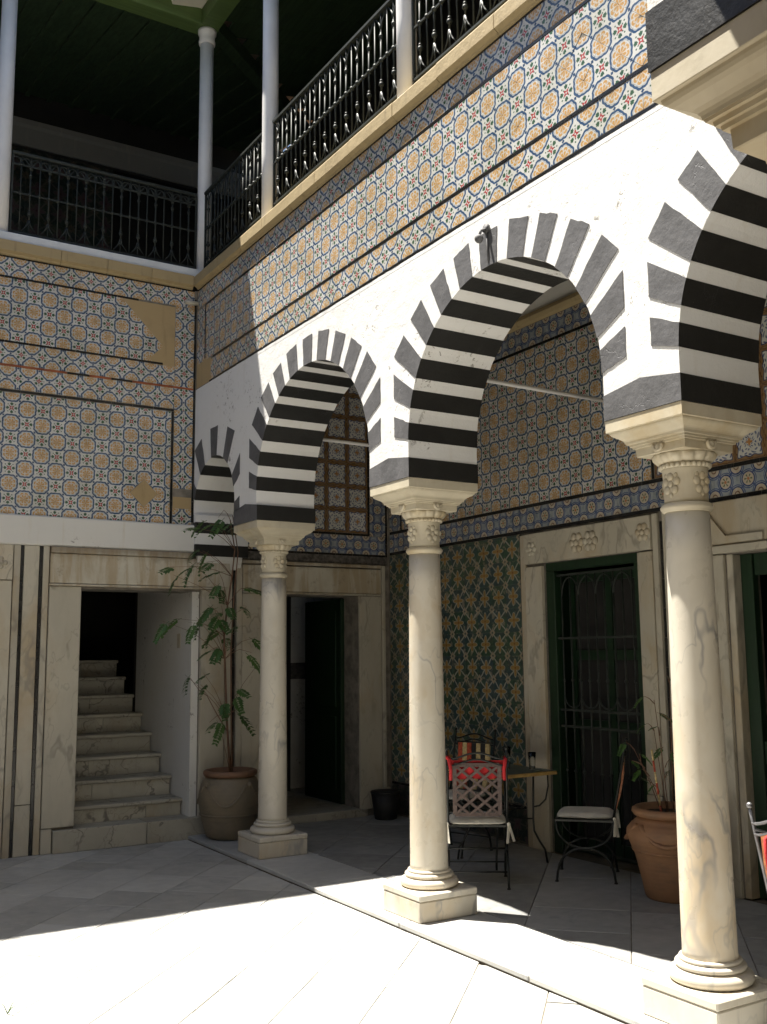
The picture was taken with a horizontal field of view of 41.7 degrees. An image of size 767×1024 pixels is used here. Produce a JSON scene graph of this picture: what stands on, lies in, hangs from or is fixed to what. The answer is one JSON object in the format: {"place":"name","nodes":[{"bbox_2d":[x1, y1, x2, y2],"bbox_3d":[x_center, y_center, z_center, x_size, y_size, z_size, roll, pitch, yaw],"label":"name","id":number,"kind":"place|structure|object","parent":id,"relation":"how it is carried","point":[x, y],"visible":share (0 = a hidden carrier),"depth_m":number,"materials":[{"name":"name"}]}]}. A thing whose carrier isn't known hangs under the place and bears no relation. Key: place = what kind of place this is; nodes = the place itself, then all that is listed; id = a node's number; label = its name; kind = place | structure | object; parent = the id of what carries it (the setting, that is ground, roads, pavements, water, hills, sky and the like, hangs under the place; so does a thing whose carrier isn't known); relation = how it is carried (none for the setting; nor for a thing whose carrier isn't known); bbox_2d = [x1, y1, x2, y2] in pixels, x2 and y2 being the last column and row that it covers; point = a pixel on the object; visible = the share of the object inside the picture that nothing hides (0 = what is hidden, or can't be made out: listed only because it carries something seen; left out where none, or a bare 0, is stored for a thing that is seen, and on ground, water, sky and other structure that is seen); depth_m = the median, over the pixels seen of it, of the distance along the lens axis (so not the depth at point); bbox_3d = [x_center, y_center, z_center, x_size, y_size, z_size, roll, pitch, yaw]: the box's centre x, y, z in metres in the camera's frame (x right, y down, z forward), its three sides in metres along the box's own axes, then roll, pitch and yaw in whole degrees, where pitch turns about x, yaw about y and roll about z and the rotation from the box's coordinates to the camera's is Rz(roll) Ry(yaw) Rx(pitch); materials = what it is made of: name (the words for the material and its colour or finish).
{"place":"outdoors","nodes":[
{"label":"outdoors","id":0,"kind":"place"},
{"bbox_2d":[79,591,290,816],"bbox_3d":[-2.581,1.133,11.135,3.280,4.200,3.630,4,-9,-31],"label":"stairwell","id":1,"kind":"object","parent":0,"point":[122,628],"visible":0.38,"depth_m":10.24,"materials":[{"name":"white paint"}]},
{"bbox_2d":[0,840,622,1023],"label":"courtyard floor","id":2,"kind":"structure","parent":0,"point":[182,932],"depth_m":5.56,"materials":[{"name":"stone"}]},
{"bbox_2d":[1,1002,14,1013],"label":"dry sprig","id":3,"kind":"object","parent":2,"relation":"on","point":[9,1008],"visible":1,"depth_m":4.70,"materials":[{"name":"beige plant"}]},
{"bbox_2d":[74,660,181,823],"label":"staircase","id":4,"kind":"structure","parent":2,"relation":"on","point":[119,775],"depth_m":9.82,"materials":[{"name":"stone"}]},
{"bbox_2d":[0,230,390,858],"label":"staircase wall","id":5,"kind":"structure","parent":2,"relation":"on","point":[98,350],"depth_m":9.33,"materials":[{"name":"multicoloured tile"}]},
{"bbox_2d":[0,0,17,231],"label":"iron pillar","id":6,"kind":"structure","parent":5,"relation":"on","point":[8,31],"depth_m":9.17,"materials":[{"name":"white metal"}]},
{"bbox_2d":[9,150,197,268],"bbox_3d":[-2.623,-2.833,9.598,1.775,0.828,0.040,4,-9,-31],"label":"balcony railing","id":7,"kind":"object","parent":5,"relation":"on","point":[121,187],"visible":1,"depth_m":9.58,"materials":[{"name":"metal"}]},
{"bbox_2d":[196,26,216,269],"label":"iron pillar","id":8,"kind":"structure","parent":5,"relation":"on","point":[207,35],"depth_m":10.19,"materials":[{"name":"white metal"}]},
{"bbox_2d":[305,599,344,803],"bbox_3d":[-0.643,2.012,10.860,0.055,2.105,0.820,4,-9,-31],"label":"door leaf","id":9,"kind":"structure","parent":5,"relation":"in","point":[324,620],"depth_m":10.78,"materials":[{"name":"wood"}]},
{"bbox_2d":[287,597,341,809],"bbox_3d":[-1.015,1.733,11.204,2.500,3.000,1.600,4,-9,-31],"label":"back room","id":10,"kind":"object","parent":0,"point":[297,798],"visible":0.02,"depth_m":11.94,"materials":[{"name":"white paint"}]},
{"bbox_2d":[188,815,766,1023],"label":"gallery floor","id":11,"kind":"structure","parent":0,"point":[585,931],"depth_m":6.37,"materials":[{"name":"stone"}]},
{"bbox_2d":[196,767,257,840],"bbox_3d":[-1.381,2.618,9.071,0.572,0.592,0.570,4,-9,-31],"label":"clay pot","id":12,"kind":"object","parent":11,"relation":"on","point":[227,801],"visible":0.88,"depth_m":8.86,"materials":[{"name":"ceramic"}]},
{"bbox_2d":[153,510,260,771],"bbox_3d":[-1.521,1.165,9.085,1.196,2.428,0.532,4,-9,-31],"label":"potted plant","id":13,"kind":"object","parent":12,"relation":"on","point":[226,711],"visible":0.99,"depth_m":9.07,"materials":[{"name":"green plant"}]},
{"bbox_2d":[234,520,314,859],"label":"marble column","id":14,"kind":"structure","parent":11,"relation":"on","point":[272,832],"depth_m":8.38,"materials":[{"name":"beige stone"}]},
{"bbox_2d":[370,789,400,819],"bbox_3d":[0.022,2.893,9.970,0.304,0.270,0.304,4,-9,-31],"label":"waste basket","id":15,"kind":"object","parent":11,"relation":"on","point":[385,802],"visible":1,"depth_m":9.86,"materials":[{"name":"black plastic"}]},
{"bbox_2d":[370,477,477,923],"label":"marble column","id":16,"kind":"structure","parent":11,"relation":"on","point":[428,887],"depth_m":6.43,"materials":[{"name":"beige stone"}]},
{"bbox_2d":[449,727,496,858],"bbox_3d":[0.627,2.311,8.386,0.438,0.972,0.539,-7,-10,40],"label":"iron chair","id":17,"kind":"object","parent":11,"relation":"on","point":[464,747],"visible":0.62,"depth_m":8.55,"materials":[{"name":"black metal"}]},
{"bbox_2d":[449,789,485,800],"bbox_3d":[0.595,2.338,8.343,0.400,0.045,0.400,-7,-10,40],"label":"seat cushion","id":18,"kind":"object","parent":17,"relation":"on","point":[461,792],"visible":0.27,"depth_m":8.26,"materials":[{"name":"beige fabric"}]},
{"bbox_2d":[445,746,510,889],"bbox_3d":[0.663,2.138,7.157,0.438,0.972,0.539,-1,-8,3],"label":"iron chair","id":19,"kind":"object","parent":11,"relation":"on","point":[481,813],"visible":0.87,"depth_m":6.98,"materials":[{"name":"metal"}]},
{"bbox_2d":[445,755,506,780],"bbox_3d":[0.618,1.764,6.974,0.481,0.186,0.102,-1,-8,3],"label":"red cloth","id":20,"kind":"object","parent":19,"relation":"attached to","point":[469,771],"visible":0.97,"depth_m":6.99,"materials":[{"name":"fabric"}]},
{"bbox_2d":[447,811,514,843],"bbox_3d":[0.664,2.227,7.145,0.512,0.159,0.440,-1,-8,3],"label":"seat cushion","id":21,"kind":"object","parent":19,"relation":"on","point":[453,819],"visible":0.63,"depth_m":6.99,"materials":[{"name":"beige fabric"}]},
{"bbox_2d":[448,764,556,869],"bbox_3d":[0.923,2.377,7.913,0.630,0.697,0.630,4,-9,-31],"label":"cafe table","id":22,"kind":"object","parent":11,"relation":"on","point":[517,771],"visible":0.56,"depth_m":7.85,"materials":[{"name":"metal"}]},
{"bbox_2d":[502,746,510,768],"bbox_3d":[0.979,1.952,8.009,0.070,0.170,0.070,4,-9,-31],"label":"drinking glass","id":23,"kind":"object","parent":22,"relation":"on","point":[509,750],"visible":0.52,"depth_m":7.99,"materials":[{"name":"white"}]},
{"bbox_2d":[528,752,535,768],"bbox_3d":[1.175,1.966,7.975,0.066,0.130,0.066,4,-9,-31],"label":"drinking glass","id":24,"kind":"object","parent":22,"relation":"on","point":[531,756],"visible":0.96,"depth_m":7.95,"materials":[{"name":"white"}]},
{"bbox_2d":[530,769,545,771],"bbox_3d":[1.198,2.002,7.817,0.120,0.013,0.120,4,-9,-31],"label":"ashtray","id":25,"kind":"object","parent":22,"relation":"on","point":[537,770],"visible":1,"depth_m":7.79,"materials":[{"name":"tile"}]},
{"bbox_2d":[388,280,766,899],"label":"gallery wall","id":26,"kind":"structure","parent":11,"relation":"on","point":[554,659],"depth_m":8.30,"materials":[{"name":"multicoloured tile"}]},
{"bbox_2d":[323,438,368,446],"bbox_3d":[-0.024,-0.606,9.351,1.650,0.042,0.032,4,-9,-31],"label":"tie bar","id":27,"kind":"object","parent":26,"relation":"attached to","point":[345,442],"depth_m":9.15,"materials":[{"name":"white paint"}]},
{"bbox_2d":[487,379,602,401],"bbox_3d":[1.183,-0.892,7.399,1.650,0.042,0.032,4,-9,-31],"label":"tie bar","id":28,"kind":"object","parent":26,"relation":"attached to","point":[533,388],"visible":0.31,"depth_m":7.38,"materials":[{"name":"white paint"}]},
{"bbox_2d":[520,513,671,852],"bbox_3d":[1.755,1.419,8.033,0.421,2.629,1.590,4,-9,-31],"label":"window frame","id":29,"kind":"structure","parent":26,"relation":"in","point":[639,533],"depth_m":8.26,"materials":[{"name":"stone"}]},
{"bbox_2d":[575,578,643,846],"bbox_3d":[1.836,1.569,7.997,0.004,2.060,0.810,4,-9,-31],"label":"window pane","id":30,"kind":"structure","parent":26,"relation":"in","point":[626,584],"depth_m":8.07,"materials":[{"name":"glass"}]},
{"bbox_2d":[740,552,766,899],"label":"door leaf","id":31,"kind":"structure","parent":26,"relation":"in","point":[752,565],"depth_m":6.74,"materials":[{"name":"wood"}]},
{"bbox_2d":[555,738,627,884],"bbox_3d":[1.526,2.158,7.362,0.539,0.972,0.438,-3,-8,14],"label":"iron chair","id":32,"kind":"object","parent":11,"relation":"on","point":[617,798],"visible":0.91,"depth_m":7.17,"materials":[{"name":"black metal"}]},
{"bbox_2d":[557,806,620,836],"bbox_3d":[1.498,2.249,7.357,0.440,0.159,0.512,-3,-8,14],"label":"seat cushion","id":33,"kind":"object","parent":32,"relation":"on","point":[586,812],"visible":0.95,"depth_m":7.25,"materials":[{"name":"beige fabric"}]},
{"bbox_2d":[624,801,679,903],"bbox_3d":[1.935,2.259,6.707,0.612,0.583,0.612,4,-9,-31],"label":"clay pot","id":34,"kind":"object","parent":11,"relation":"on","point":[651,833],"visible":0.47,"depth_m":6.53,"materials":[{"name":"ceramic"}]},
{"bbox_2d":[617,675,673,811],"bbox_3d":[1.806,1.577,6.877,0.354,0.917,0.345,0,-8,-7],"label":"potted plant","id":35,"kind":"object","parent":34,"relation":"on","point":[643,756],"visible":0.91,"depth_m":6.86,"materials":[{"name":"green plant"}]},
{"bbox_2d":[651,749,661,810],"bbox_3d":[1.836,1.822,6.778,0.060,0.441,0.016,-3,-8,18],"label":"plant stake","id":36,"kind":"object","parent":34,"relation":"in","point":[656,782],"visible":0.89,"depth_m":6.78,"materials":[{"name":"brown wood"}]},
{"bbox_2d":[605,400,766,1023],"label":"marble column","id":37,"kind":"structure","parent":11,"relation":"on","point":[708,976],"depth_m":4.55,"materials":[{"name":"beige stone"}]},
{"bbox_2d":[193,0,766,569],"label":"arcade wall","id":38,"kind":"structure","parent":37,"relation":"on","point":[409,256],"depth_m":6.13,"materials":[{"name":"multicoloured paint"}]},
{"bbox_2d":[204,132,261,267],"bbox_3d":[-1.400,-2.834,9.413,0.040,0.901,1.430,4,-9,-31],"label":"balcony railing","id":39,"kind":"object","parent":38,"relation":"on","point":[241,156],"visible":0.98,"depth_m":9.43,"materials":[{"name":"metal"}]},
{"bbox_2d":[261,0,278,217],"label":"iron pillar","id":40,"kind":"structure","parent":38,"relation":"on","point":[270,89],"depth_m":8.79,"materials":[{"name":"white metal"}]},
{"bbox_2d":[272,0,396,207],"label":"balcony railing","id":41,"kind":"object","parent":38,"relation":"on","point":[378,13],"visible":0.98,"depth_m":7.77,"materials":[{"name":"metal"}]},
{"bbox_2d":[396,0,416,97],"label":"iron pillar","id":42,"kind":"structure","parent":38,"relation":"on","point":[404,42],"depth_m":6.83,"materials":[{"name":"white metal"}]},
{"bbox_2d":[411,0,507,83],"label":"balcony railing","id":43,"kind":"object","parent":38,"relation":"on","point":[460,38],"visible":1,"depth_m":6.54,"materials":[{"name":"metal"}]},
{"bbox_2d":[651,0,766,163],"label":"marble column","id":44,"kind":"structure","parent":11,"relation":"on","point":[717,78],"depth_m":1.84,"materials":[{"name":"beige stone"}]},
{"bbox_2d":[645,0,760,73],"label":"arcade","id":45,"kind":"object","parent":44,"relation":"on","point":[674,28],"visible":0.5,"depth_m":1.89,"materials":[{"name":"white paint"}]},
{"bbox_2d":[746,802,766,890],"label":"iron chair","id":46,"kind":"object","parent":11,"relation":"on","point":[754,824],"visible":1,"depth_m":4.28,"materials":[{"name":"grey metal"}]},
{"bbox_2d":[763,836,766,867],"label":"red cloth","id":47,"kind":"object","parent":46,"relation":"attached to","point":[765,844],"visible":1,"depth_m":4.19,"materials":[{"name":"fabric"}]},
{"bbox_3d":[-1.613,-2.570,6.547,12.700,0.140,14.900,4,-9,-31],"label":"upper floor","id":48,"kind":"object","parent":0,"visible":0},
{"bbox_2d":[8,0,501,291],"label":"wall","id":49,"kind":"structure","parent":48,"relation":"on","point":[42,127],"depth_m":13.85,"materials":[{"name":"grey paint"}]},
{"bbox_2d":[112,178,197,291],"bbox_3d":[-3.275,-3.197,14.379,1.700,3.310,0.099,4,-9,-31],"label":"recess door","id":50,"kind":"structure","parent":49,"relation":"in","point":[117,193],"depth_m":14.44,"materials":[{"name":"black metal"}]},
{"bbox_2d":[0,0,438,156],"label":"gallery canopy","id":51,"kind":"object","parent":49,"relation":"attached to","point":[134,62],"visible":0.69,"depth_m":11.80,"materials":[{"name":"green paint"}]}
]}

